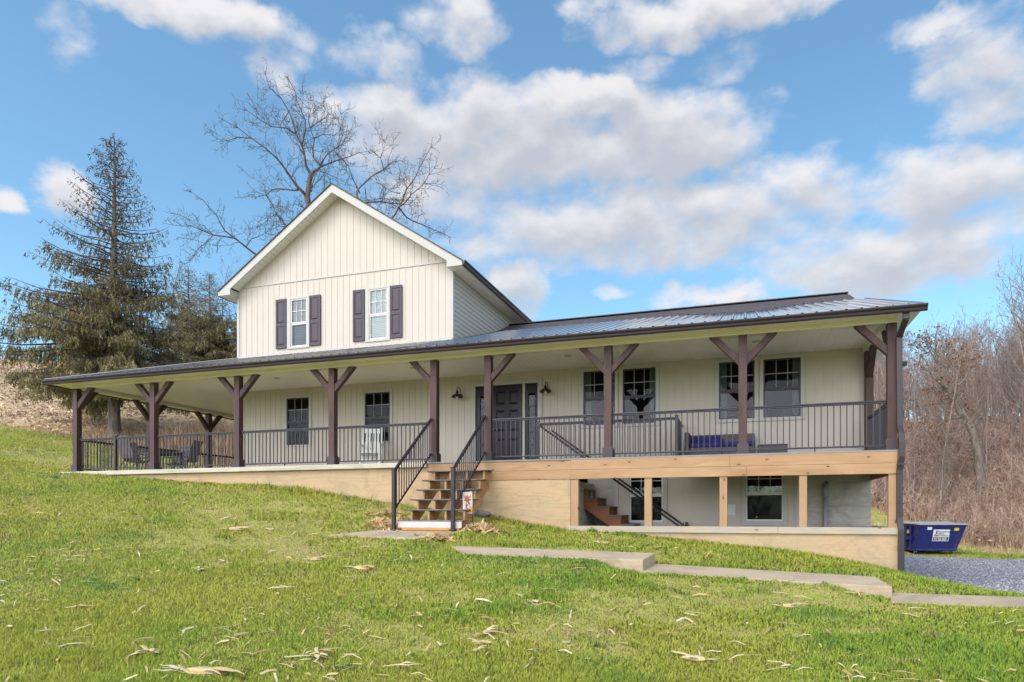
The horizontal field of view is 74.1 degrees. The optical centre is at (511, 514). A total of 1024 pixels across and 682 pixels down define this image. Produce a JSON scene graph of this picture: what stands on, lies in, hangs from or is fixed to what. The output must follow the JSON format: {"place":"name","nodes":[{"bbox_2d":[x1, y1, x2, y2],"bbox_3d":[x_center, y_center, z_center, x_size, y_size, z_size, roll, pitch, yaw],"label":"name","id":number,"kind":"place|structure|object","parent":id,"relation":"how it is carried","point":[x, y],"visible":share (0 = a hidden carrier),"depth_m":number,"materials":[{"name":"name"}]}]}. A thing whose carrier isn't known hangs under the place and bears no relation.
{"place":"outdoors","nodes":[
{"label":"outdoors","id":0,"kind":"place"},
{"bbox_2d":[328,529,460,540],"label":"path","id":1,"kind":"structure","parent":0,"point":[403,534],"depth_m":13.62,"materials":[{"name":"concrete"}]},
{"bbox_2d":[390,418,431,529],"bbox_3d":[-2.183,-0.960,14.972,0.130,2.567,1.873,0,0,19],"label":"stair railing","id":2,"kind":"object","parent":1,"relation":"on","point":[395,504],"visible":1,"depth_m":14.76,"materials":[{"name":"metal"}]},
{"bbox_2d":[397,470,491,529],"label":"wooden steps","id":3,"kind":"structure","parent":1,"relation":"on","point":[415,522],"depth_m":14.67,"materials":[{"name":"brown wood"}]},
{"bbox_2d":[449,415,485,529],"bbox_3d":[-0.914,-0.960,14.541,0.130,2.567,1.873,0,0,19],"label":"stair railing","id":4,"kind":"object","parent":3,"relation":"on","point":[454,503],"visible":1,"depth_m":14.26,"materials":[{"name":"metal"}]},
{"bbox_2d":[0,360,1023,681],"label":"ground","id":5,"kind":"structure","parent":0,"point":[314,526],"depth_m":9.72,"materials":[{"name":"plant"}]},
{"bbox_2d":[0,133,207,440],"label":"spruce tree","id":6,"kind":"object","parent":5,"relation":"on","point":[117,341],"visible":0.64,"depth_m":29.09,"materials":[{"name":"green plant"}]},
{"bbox_2d":[0,358,233,460],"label":"corn stubble","id":7,"kind":"object","parent":5,"relation":"on","point":[30,412],"visible":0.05,"depth_m":33.79,"materials":[{"name":"plant"}]},
{"bbox_2d":[2,417,233,467],"bbox_3d":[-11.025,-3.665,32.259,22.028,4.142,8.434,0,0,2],"label":"dry grass","id":8,"kind":"structure","parent":5,"relation":"on","point":[88,432],"depth_m":29.71,"materials":[{"name":"plant"}]},
{"bbox_2d":[128,645,158,655],"bbox_3d":[-3.379,1.256,6.302,0.252,0.050,0.360,0,0,-15],"label":"corn husk","id":9,"kind":"object","parent":5,"relation":"on","point":[144,647],"visible":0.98,"depth_m":6.24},
{"bbox_2d":[144,246,197,349],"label":"bare tree","id":10,"kind":"object","parent":5,"relation":"on","point":[172,298],"visible":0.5,"depth_m":46.50,"materials":[{"name":"brown plant"}]},
{"bbox_2d":[152,266,226,364],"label":"pine tree","id":11,"kind":"object","parent":5,"relation":"on","point":[186,293],"visible":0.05,"depth_m":49.97,"materials":[{"name":"green plant"}]},
{"bbox_2d":[149,664,244,676],"bbox_3d":[-2.622,1.345,5.762,0.790,0.128,0.297,0,0,-3],"label":"corn husk","id":12,"kind":"object","parent":5,"relation":"on","point":[215,670],"visible":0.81,"depth_m":5.74,"materials":[{"name":"plant"}]},
{"bbox_2d":[166,271,236,361],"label":"pine tree","id":13,"kind":"object","parent":5,"relation":"on","point":[215,337],"visible":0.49,"depth_m":46.15,"materials":[{"name":"green plant"}]},
{"bbox_2d":[205,256,240,319],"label":"bare tree","id":14,"kind":"object","parent":5,"relation":"on","point":[219,286],"visible":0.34,"depth_m":52.19,"materials":[{"name":"brown plant"}]},
{"bbox_2d":[219,313,236,358],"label":"pine tree","id":15,"kind":"object","parent":5,"relation":"on","point":[231,335],"visible":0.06,"depth_m":45.50,"materials":[{"name":"green plant"}]},
{"bbox_2d":[226,526,250,530],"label":"corn husk","id":16,"kind":"object","parent":5,"relation":"on","point":[237,528],"visible":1,"depth_m":13.03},
{"bbox_2d":[162,57,452,277],"bbox_3d":[-9.310,-12.325,32.788,13.416,18.910,8.109,0,0,0],"label":"bare tree","id":17,"kind":"object","parent":5,"relation":"on","point":[309,186],"visible":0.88,"depth_m":32.69,"materials":[{"name":"brown plant"}]},
{"bbox_2d":[303,555,329,560],"bbox_3d":[-3.160,0.708,10.935,0.493,0.091,0.186,0,0,-18],"label":"corn husk","id":18,"kind":"object","parent":5,"relation":"on","point":[317,558],"visible":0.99,"depth_m":10.93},
{"bbox_2d":[305,647,333,657],"bbox_3d":[-1.783,1.290,6.372,0.229,0.057,0.402,0,0,7],"label":"corn husk","id":19,"kind":"object","parent":5,"relation":"on","point":[317,652],"visible":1,"depth_m":6.33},
{"bbox_2d":[341,565,372,569],"bbox_3d":[-2.265,0.796,10.161,0.569,0.094,0.214,0,0,17],"label":"corn husk","id":20,"kind":"object","parent":5,"relation":"on","point":[365,567],"visible":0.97,"depth_m":10.13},
{"bbox_2d":[364,507,437,531],"bbox_3d":[-2.558,0.150,14.653,1.349,0.645,1.814,0,0,-42],"label":"husk drift","id":21,"kind":"object","parent":5,"relation":"on","point":[385,524],"visible":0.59,"depth_m":14.68,"materials":[{"name":"plant"}]},
{"bbox_2d":[414,531,455,541],"bbox_3d":[-1.447,0.448,12.797,0.898,0.263,0.678,0,0,0],"label":"husk drift","id":22,"kind":"object","parent":5,"relation":"on","point":[439,536],"visible":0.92,"depth_m":12.73,"materials":[{"name":"plant"}]},
{"bbox_2d":[463,491,476,523],"bbox_3d":[-0.885,-0.038,14.111,0.323,0.910,0.030,0,0,19],"label":"garden flag","id":23,"kind":"object","parent":5,"relation":"on","point":[467,501],"visible":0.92,"depth_m":14.11,"materials":[{"name":"fabric"}]},
{"bbox_2d":[453,518,506,534],"bbox_3d":[-0.650,0.302,13.831,1.360,0.445,0.877,0,0,38],"label":"husk drift","id":24,"kind":"object","parent":5,"relation":"on","point":[482,526],"visible":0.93,"depth_m":13.68,"materials":[{"name":"plant"}]},
{"bbox_2d":[474,510,490,516],"bbox_3d":[-0.740,0.001,15.282,0.557,0.201,0.214,0,0,19],"label":"field stone","id":25,"kind":"object","parent":5,"relation":"on","point":[479,513],"visible":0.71,"depth_m":15.18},
{"bbox_2d":[41,183,927,571],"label":"house","id":26,"kind":"structure","parent":5,"relation":"on","point":[353,311],"depth_m":16.81,"materials":[{"name":"white"}]},
{"bbox_2d":[79,435,149,470],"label":"porch railing","id":27,"kind":"object","parent":26,"relation":"on","point":[115,438],"visible":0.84,"depth_m":19.10,"materials":[{"name":"metal"}]},
{"bbox_2d":[83,441,147,470],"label":"porch railing","id":28,"kind":"object","parent":26,"relation":"on","point":[100,455],"visible":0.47,"depth_m":20.23,"materials":[{"name":"metal"}]},
{"bbox_2d":[117,435,149,469],"bbox_3d":[-10.995,-1.724,19.701,0.654,1.042,0.742,0,0,27],"label":"patio chair","id":29,"kind":"object","parent":26,"relation":"on","point":[128,450],"visible":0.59,"depth_m":19.48,"materials":[{"name":"plastic"}]},
{"bbox_2d":[123,443,147,469],"bbox_3d":[-11.629,-1.724,21.045,0.742,1.042,0.654,0,0,21],"label":"patio chair","id":30,"kind":"object","parent":26,"relation":"on","point":[134,455],"visible":0.25,"depth_m":21.21,"materials":[{"name":"plastic"}]},
{"bbox_2d":[135,450,182,467],"bbox_3d":[-10.882,-1.567,20.949,1.040,0.719,0.960,0,0,19],"label":"patio table","id":31,"kind":"object","parent":26,"relation":"on","point":[161,452],"visible":0.36,"depth_m":20.91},
{"bbox_2d":[161,446,189,468],"bbox_3d":[-10.997,-1.724,22.242,0.654,1.042,0.742,0,0,27],"label":"patio chair","id":32,"kind":"object","parent":26,"relation":"on","point":[188,448],"visible":0.35,"depth_m":22.37,"materials":[{"name":"plastic"}]},
{"bbox_2d":[160,448,206,468],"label":"porch railing","id":33,"kind":"object","parent":26,"relation":"on","point":[202,454],"visible":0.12,"depth_m":23.27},
{"bbox_2d":[171,440,202,468],"bbox_3d":[-9.972,-1.724,20.810,0.742,1.042,0.654,0,0,1],"label":"patio chair","id":34,"kind":"object","parent":26,"relation":"on","point":[195,452],"visible":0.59,"depth_m":20.74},
{"bbox_2d":[156,431,233,467],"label":"porch railing","id":35,"kind":"object","parent":26,"relation":"on","point":[197,435],"visible":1,"depth_m":18.23,"materials":[{"name":"metal"}]},
{"bbox_2d":[212,454,233,467],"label":"porch railing","id":36,"kind":"object","parent":26,"relation":"on","point":[219,460],"visible":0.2,"depth_m":24.94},
{"bbox_2d":[241,427,327,465],"bbox_3d":[-5.797,-1.690,17.303,2.703,0.958,0.058,0,0,19],"label":"porch railing","id":37,"kind":"object","parent":26,"relation":"on","point":[284,431],"visible":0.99,"depth_m":17.29,"materials":[{"name":"metal"}]},
{"bbox_2d":[283,394,311,446],"bbox_3d":[-6.174,-2.736,20.439,1.379,1.790,0.934,0,0,19],"label":"window","id":38,"kind":"structure","parent":26,"relation":"in","point":[297,409],"depth_m":20.35,"materials":[{"name":"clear glass"}]},
{"bbox_2d":[287,295,309,349],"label":"window","id":39,"kind":"structure","parent":26,"relation":"in","point":[297,307],"depth_m":20.08,"materials":[{"name":"white glass"}]},
{"bbox_2d":[358,428,382,463],"bbox_3d":[-3.825,-1.807,18.408,0.615,1.197,1.009,0,0,-5],"label":"rocking chair","id":40,"kind":"object","parent":26,"relation":"on","point":[374,450],"visible":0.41,"depth_m":18.65,"materials":[{"name":"white paint"}]},
{"bbox_2d":[361,388,392,442],"bbox_3d":[-3.658,-2.743,19.584,1.401,1.785,0.934,0,0,19],"label":"window","id":41,"kind":"structure","parent":26,"relation":"in","point":[376,404],"depth_m":19.58,"materials":[{"name":"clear glass"}]},
{"bbox_2d":[365,285,389,342],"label":"window","id":42,"kind":"structure","parent":26,"relation":"in","point":[377,299],"depth_m":19.24,"materials":[{"name":"white glass"}]},
{"bbox_2d":[335,422,426,462],"bbox_3d":[-3.127,-1.690,16.396,2.607,0.958,0.058,0,0,19],"label":"porch railing","id":43,"kind":"object","parent":26,"relation":"on","point":[380,426],"visible":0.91,"depth_m":16.44,"materials":[{"name":"metal"}]},
{"bbox_2d":[451,387,462,397],"bbox_3d":[-1.450,-3.246,18.153,0.310,0.320,0.418,0,0,19],"label":"wall lamp","id":44,"kind":"object","parent":26,"relation":"attached to","point":[456,395],"visible":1,"depth_m":18.07,"materials":[{"name":"black metal"}]},
{"bbox_2d":[493,385,521,459],"bbox_3d":[-0.132,-2.316,17.929,0.860,2.170,0.159,0,0,19],"label":"front door","id":45,"kind":"structure","parent":26,"relation":"in","point":[507,400],"depth_m":17.94,"materials":[{"name":"wood"}]},
{"bbox_2d":[539,381,550,392],"bbox_3d":[0.870,-3.246,17.365,0.310,0.320,0.418,0,0,19],"label":"wall lamp","id":46,"kind":"object","parent":26,"relation":"attached to","point":[545,389],"visible":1,"depth_m":17.28,"materials":[{"name":"black metal"}]},
{"bbox_2d":[492,414,603,458],"bbox_3d":[0.772,-1.690,15.070,2.593,0.958,0.058,0,0,19],"label":"porch railing","id":47,"kind":"object","parent":26,"relation":"on","point":[549,418],"visible":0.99,"depth_m":15.04,"materials":[{"name":"metal"}]},
{"bbox_2d":[580,368,632,428],"bbox_3d":[2.340,-2.933,17.546,1.403,1.765,0.934,0,0,19],"label":"window","id":48,"kind":"structure","parent":26,"relation":"in","point":[591,379],"depth_m":17.40,"materials":[{"name":"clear glass"}]},
{"bbox_2d":[536,415,678,458],"bbox_3d":[2.146,-1.712,15.665,3.360,1.003,0.130,0,0,19],"label":"porch railing","id":49,"kind":"object","parent":26,"relation":"on","point":[586,422],"visible":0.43,"depth_m":15.69,"materials":[{"name":"metal"}]},
{"bbox_2d":[540,426,687,525],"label":"wooden staircase","id":50,"kind":"structure","parent":26,"relation":"on","point":[597,507],"depth_m":15.92,"materials":[{"name":"wood"}]},
{"bbox_2d":[619,364,658,426],"bbox_3d":[3.290,-2.931,17.223,1.406,1.760,0.934,0,0,19],"label":"window","id":51,"kind":"structure","parent":26,"relation":"in","point":[645,396],"depth_m":16.91,"materials":[{"name":"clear glass"}]},
{"bbox_2d":[624,468,666,525],"bbox_3d":[3.454,-0.486,17.167,1.411,1.750,0.934,0,0,19],"label":"window","id":52,"kind":"structure","parent":26,"relation":"in","point":[633,506],"depth_m":17.53,"materials":[{"name":"white glass"}]},
{"bbox_2d":[612,407,737,455],"bbox_3d":[3.376,-1.690,14.185,2.577,0.958,0.058,0,0,19],"label":"porch railing","id":53,"kind":"object","parent":26,"relation":"on","point":[670,412],"visible":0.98,"depth_m":14.16,"materials":[{"name":"metal"}]},
{"bbox_2d":[678,418,682,454],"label":"porch railing","id":54,"kind":"object","parent":26,"relation":"attached to","point":[679,435],"visible":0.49,"depth_m":15.72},
{"bbox_2d":[684,432,754,454],"bbox_3d":[4.806,-1.544,15.684,1.535,0.665,0.769,0,0,19],"label":"wicker sofa","id":55,"kind":"object","parent":26,"relation":"on","point":[718,441],"visible":0.65,"depth_m":15.54,"materials":[{"name":"wicker"}]},
{"bbox_2d":[727,504,734,514],"bbox_3d":[5.202,-0.106,16.095,0.180,0.250,0.006,0,0,19],"label":"paper notice","id":56,"kind":"object","parent":26,"relation":"attached to","point":[730,509],"visible":1,"depth_m":16.09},
{"bbox_2d":[715,356,766,422],"bbox_3d":[5.460,-2.936,16.485,1.401,1.760,0.934,0,0,19],"label":"window","id":57,"kind":"structure","parent":26,"relation":"in","point":[726,371],"depth_m":16.26,"materials":[{"name":"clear glass"}]},
{"bbox_2d":[742,475,787,525],"bbox_3d":[6.044,-0.501,16.286,1.419,1.720,0.934,0,0,19],"label":"window","id":58,"kind":"structure","parent":26,"relation":"in","point":[766,496],"depth_m":16.63,"materials":[{"name":"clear glass"}]},
{"bbox_2d":[749,353,804,420],"bbox_3d":[6.405,-2.936,16.164,1.406,1.760,0.934,0,0,19],"label":"window","id":59,"kind":"structure","parent":26,"relation":"in","point":[785,374],"depth_m":15.88,"materials":[{"name":"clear glass"}]},
{"bbox_2d":[747,400,886,451],"bbox_3d":[5.939,-1.690,13.314,2.508,0.958,0.058,0,0,19],"label":"porch railing","id":60,"kind":"object","parent":26,"relation":"on","point":[821,405],"visible":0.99,"depth_m":13.28,"materials":[{"name":"metal"}]},
{"bbox_2d":[868,404,885,449],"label":"porch railing","id":61,"kind":"object","parent":26,"relation":"on","point":[876,424],"visible":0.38,"depth_m":14.13,"materials":[{"name":"metal"}]},
{"bbox_2d":[474,625,497,634],"bbox_3d":[-0.274,1.212,7.066,0.097,0.084,0.381,0,0,42],"label":"corn husk","id":62,"kind":"object","parent":5,"relation":"on","point":[490,629],"visible":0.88,"depth_m":7.10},
{"bbox_2d":[0,440,1023,681],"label":"straw litter","id":63,"kind":"object","parent":5,"relation":"on","point":[438,642],"visible":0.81,"depth_m":6.99,"materials":[{"name":"plant"}]},
{"bbox_2d":[671,651,718,660],"bbox_3d":[1.723,1.348,6.387,0.499,0.085,0.211,-1,0,25],"label":"corn husk","id":64,"kind":"object","parent":5,"relation":"on","point":[695,657],"visible":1,"depth_m":6.37,"materials":[{"name":"plant"}]},
{"bbox_2d":[770,603,808,607],"bbox_3d":[3.516,1.159,8.613,0.495,0.082,0.186,0,0,-6],"label":"corn husk","id":65,"kind":"object","parent":5,"relation":"on","point":[794,605],"visible":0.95,"depth_m":8.60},
{"bbox_2d":[874,360,885,408],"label":"bare tree","id":66,"kind":"object","parent":5,"relation":"on","point":[877,372],"visible":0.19,"depth_m":43.52,"materials":[{"name":"brown plant"}]},
{"bbox_2d":[874,359,917,493],"bbox_3d":[22.352,-5.161,40.103,3.008,9.520,3.002,0,0,40],"label":"bare tree","id":67,"kind":"object","parent":5,"relation":"on","point":[907,473],"visible":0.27,"depth_m":39.79,"materials":[{"name":"plant"}]},
{"bbox_2d":[874,329,918,417],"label":"bare tree","id":68,"kind":"object","parent":5,"relation":"on","point":[903,375],"visible":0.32,"depth_m":50.06,"materials":[{"name":"brown plant"}]},
{"bbox_2d":[874,360,921,496],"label":"bare tree","id":69,"kind":"object","parent":5,"relation":"on","point":[875,397],"visible":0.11,"depth_m":40.07,"materials":[{"name":"plant"}]},
{"bbox_2d":[903,335,922,432],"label":"bare tree","id":70,"kind":"object","parent":5,"relation":"on","point":[908,385],"visible":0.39,"depth_m":49.59,"materials":[{"name":"plant"}]},
{"bbox_2d":[906,325,938,412],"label":"bare tree","id":71,"kind":"object","parent":5,"relation":"on","point":[924,365],"visible":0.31,"depth_m":58.72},
{"bbox_2d":[907,347,942,460],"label":"bare tree","id":72,"kind":"object","parent":5,"relation":"on","point":[923,406],"visible":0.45,"depth_m":44.61,"materials":[{"name":"brown plant"}]},
{"bbox_2d":[909,370,945,441],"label":"bare tree","id":73,"kind":"object","parent":5,"relation":"on","point":[924,402],"visible":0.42,"depth_m":47.19,"materials":[{"name":"brown plant"}]},
{"bbox_2d":[903,359,952,511],"bbox_3d":[22.678,-4.381,38.109,3.520,8.921,3.103,0,0,-32],"label":"bare tree","id":74,"kind":"object","parent":5,"relation":"on","point":[914,445],"visible":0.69,"depth_m":37.92,"materials":[{"name":"plant"}]},
{"bbox_2d":[903,522,968,553],"bbox_3d":[16.314,0.920,26.382,1.891,1.238,1.540,0,0,3],"label":"dumpster","id":75,"kind":"object","parent":5,"relation":"on","point":[933,536],"visible":0.96,"depth_m":25.85,"materials":[{"name":"metal"}]},
{"bbox_2d":[917,375,960,487],"bbox_3d":[24.944,-4.679,39.721,2.232,7.062,2.227,0,0,19],"label":"bare tree","id":76,"kind":"object","parent":5,"relation":"on","point":[942,439],"visible":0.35,"depth_m":39.72,"materials":[{"name":"plant"}]},
{"bbox_2d":[902,313,980,478],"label":"bare tree","id":77,"kind":"object","parent":5,"relation":"on","point":[925,355],"visible":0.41,"depth_m":40.84,"materials":[{"name":"plant"}]},
{"bbox_2d":[924,368,960,471],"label":"bare tree","id":78,"kind":"object","parent":5,"relation":"on","point":[936,429],"visible":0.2,"depth_m":42.58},
{"bbox_2d":[885,323,1002,497],"bbox_3d":[24.084,-5.507,38.584,7.942,9.922,4.711,0,0,-28],"label":"tree","id":79,"kind":"object","parent":5,"relation":"on","point":[978,459],"visible":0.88,"depth_m":37.77,"materials":[{"name":"brown plant"}]},
{"bbox_2d":[871,411,1023,548],"bbox_3d":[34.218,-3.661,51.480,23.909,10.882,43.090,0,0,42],"label":"brush","id":80,"kind":"object","parent":5,"relation":"on","point":[1008,460],"visible":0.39,"depth_m":37.99,"materials":[{"name":"plant"}]},
{"bbox_2d":[871,462,1023,554],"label":"dry grass","id":81,"kind":"structure","parent":5,"relation":"on","point":[992,550],"depth_m":36.26,"materials":[{"name":"plant"}]},
{"bbox_2d":[930,327,965,438],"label":"bare tree","id":82,"kind":"object","parent":5,"relation":"on","point":[951,373],"visible":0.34,"depth_m":49.03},
{"bbox_2d":[874,292,1023,421],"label":"woodland","id":83,"kind":"object","parent":5,"relation":"on","point":[930,369],"visible":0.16,"depth_m":63.03,"materials":[{"name":"plant"}]},
{"bbox_2d":[921,324,976,450],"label":"bare tree","id":84,"kind":"object","parent":5,"relation":"on","point":[954,413],"visible":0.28,"depth_m":45.06,"materials":[{"name":"brown plant"}]},
{"bbox_2d":[916,335,989,512],"bbox_3d":[23.813,-4.666,37.059,3.581,10.294,4.062,0,0,8],"label":"bare tree","id":85,"kind":"object","parent":5,"relation":"on","point":[942,476],"visible":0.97,"depth_m":36.75,"materials":[{"name":"plant"}]},
{"bbox_2d":[918,339,991,481],"bbox_3d":[25.895,-5.758,40.048,4.223,9.155,3.170,0,0,-19],"label":"bare tree","id":86,"kind":"object","parent":5,"relation":"on","point":[949,413],"visible":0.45,"depth_m":39.94,"materials":[{"name":"brown plant"}]},
{"bbox_2d":[934,302,986,398],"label":"bare tree","id":87,"kind":"object","parent":5,"relation":"on","point":[962,348],"visible":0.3,"depth_m":52.57,"materials":[{"name":"plant"}]},
{"bbox_2d":[928,317,1006,467],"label":"bare tree","id":88,"kind":"object","parent":5,"relation":"on","point":[969,394],"visible":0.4,"depth_m":41.40,"materials":[{"name":"plant"}]},
{"bbox_2d":[947,348,990,442],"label":"bare tree","id":89,"kind":"object","parent":5,"relation":"on","point":[972,395],"visible":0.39,"depth_m":42.41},
{"bbox_2d":[946,318,1001,414],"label":"bare tree","id":90,"kind":"object","parent":5,"relation":"on","point":[972,362],"visible":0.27,"depth_m":47.30,"materials":[{"name":"brown plant"}]},
{"bbox_2d":[957,320,991,408],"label":"bare tree","id":91,"kind":"object","parent":5,"relation":"on","point":[975,355],"visible":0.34,"depth_m":50.48,"materials":[{"name":"brown plant"}]},
{"bbox_2d":[949,323,1001,423],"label":"bare tree","id":92,"kind":"object","parent":5,"relation":"on","point":[973,389],"visible":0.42,"depth_m":46.79,"materials":[{"name":"brown plant"}]},
{"bbox_2d":[951,329,1009,471],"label":"bare tree","id":93,"kind":"object","parent":5,"relation":"on","point":[982,427],"visible":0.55,"depth_m":40.09,"materials":[{"name":"plant"}]},
{"bbox_2d":[952,303,1023,474],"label":"bare tree","id":94,"kind":"object","parent":5,"relation":"on","point":[985,431],"visible":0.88,"depth_m":39.62,"materials":[{"name":"brown plant"}]},
{"bbox_2d":[964,306,1013,419],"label":"bare tree","id":95,"kind":"object","parent":5,"relation":"on","point":[1005,404],"visible":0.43,"depth_m":54.23,"materials":[{"name":"plant"}]},
{"bbox_2d":[968,312,1015,420],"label":"bare tree","id":96,"kind":"object","parent":5,"relation":"on","point":[991,407],"visible":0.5,"depth_m":50.86,"materials":[{"name":"brown plant"}]},
{"bbox_2d":[968,247,1023,434],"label":"bare tree","id":97,"kind":"object","parent":5,"relation":"on","point":[1011,358],"visible":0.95,"depth_m":39.11,"materials":[{"name":"plant"}]},
{"bbox_2d":[982,324,1014,414],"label":"bare tree","id":98,"kind":"object","parent":5,"relation":"on","point":[998,379],"visible":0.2,"depth_m":58.17,"materials":[{"name":"brown plant"}]},
{"bbox_2d":[985,257,1023,445],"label":"bare tree","id":99,"kind":"object","parent":5,"relation":"on","point":[1012,428],"visible":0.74,"depth_m":45.35,"materials":[{"name":"brown plant"}]},
{"bbox_2d":[990,287,1023,429],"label":"bare tree","id":100,"kind":"object","parent":5,"relation":"on","point":[1015,356],"visible":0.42,"depth_m":49.26,"materials":[{"name":"plant"}]},
{"bbox_2d":[993,281,1023,407],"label":"bare tree","id":101,"kind":"object","parent":5,"relation":"on","point":[1011,339],"visible":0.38,"depth_m":54.63,"materials":[{"name":"brown plant"}]},
{"bbox_2d":[997,345,1023,469],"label":"bare tree","id":102,"kind":"object","parent":5,"relation":"on","point":[1020,434],"visible":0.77,"depth_m":39.93,"materials":[{"name":"brown plant"}]},
{"bbox_2d":[999,276,1023,374],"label":"bare tree","id":103,"kind":"object","parent":5,"relation":"on","point":[1010,315],"visible":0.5,"depth_m":50.81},
{"bbox_2d":[1003,320,1023,425],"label":"bare tree","id":104,"kind":"object","parent":5,"relation":"on","point":[1021,362],"visible":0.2,"depth_m":48.11,"materials":[{"name":"brown plant"}]},
{"bbox_2d":[0,0,1023,421],"label":"sky","id":105,"kind":"structure","parent":0,"point":[604,157],"materials":[{"name":"blue"}]},
{"bbox_2d":[451,546,654,570],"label":"path","id":106,"kind":"structure","parent":0,"point":[636,561],"depth_m":11.32,"materials":[{"name":"concrete"}]},
{"bbox_2d":[639,564,891,598],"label":"path","id":107,"kind":"structure","parent":0,"point":[867,585],"depth_m":10.49,"materials":[{"name":"concrete"}]},
{"bbox_2d":[757,444,787,452],"bbox_3d":[5.800,-1.373,15.120,0.620,0.325,0.580,0,0,19],"label":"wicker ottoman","id":108,"kind":"object","parent":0,"point":[762,446],"visible":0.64,"depth_m":14.86,"materials":[{"name":"wicker"}]},
{"bbox_2d":[890,593,1023,608],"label":"path","id":109,"kind":"structure","parent":0,"point":[976,600],"depth_m":9.54,"materials":[{"name":"concrete"}]},
{"bbox_2d":[897,554,1023,593],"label":"gravel driveway","id":110,"kind":"structure","parent":0,"point":[954,569],"depth_m":17.82,"materials":[{"name":"gravel"}]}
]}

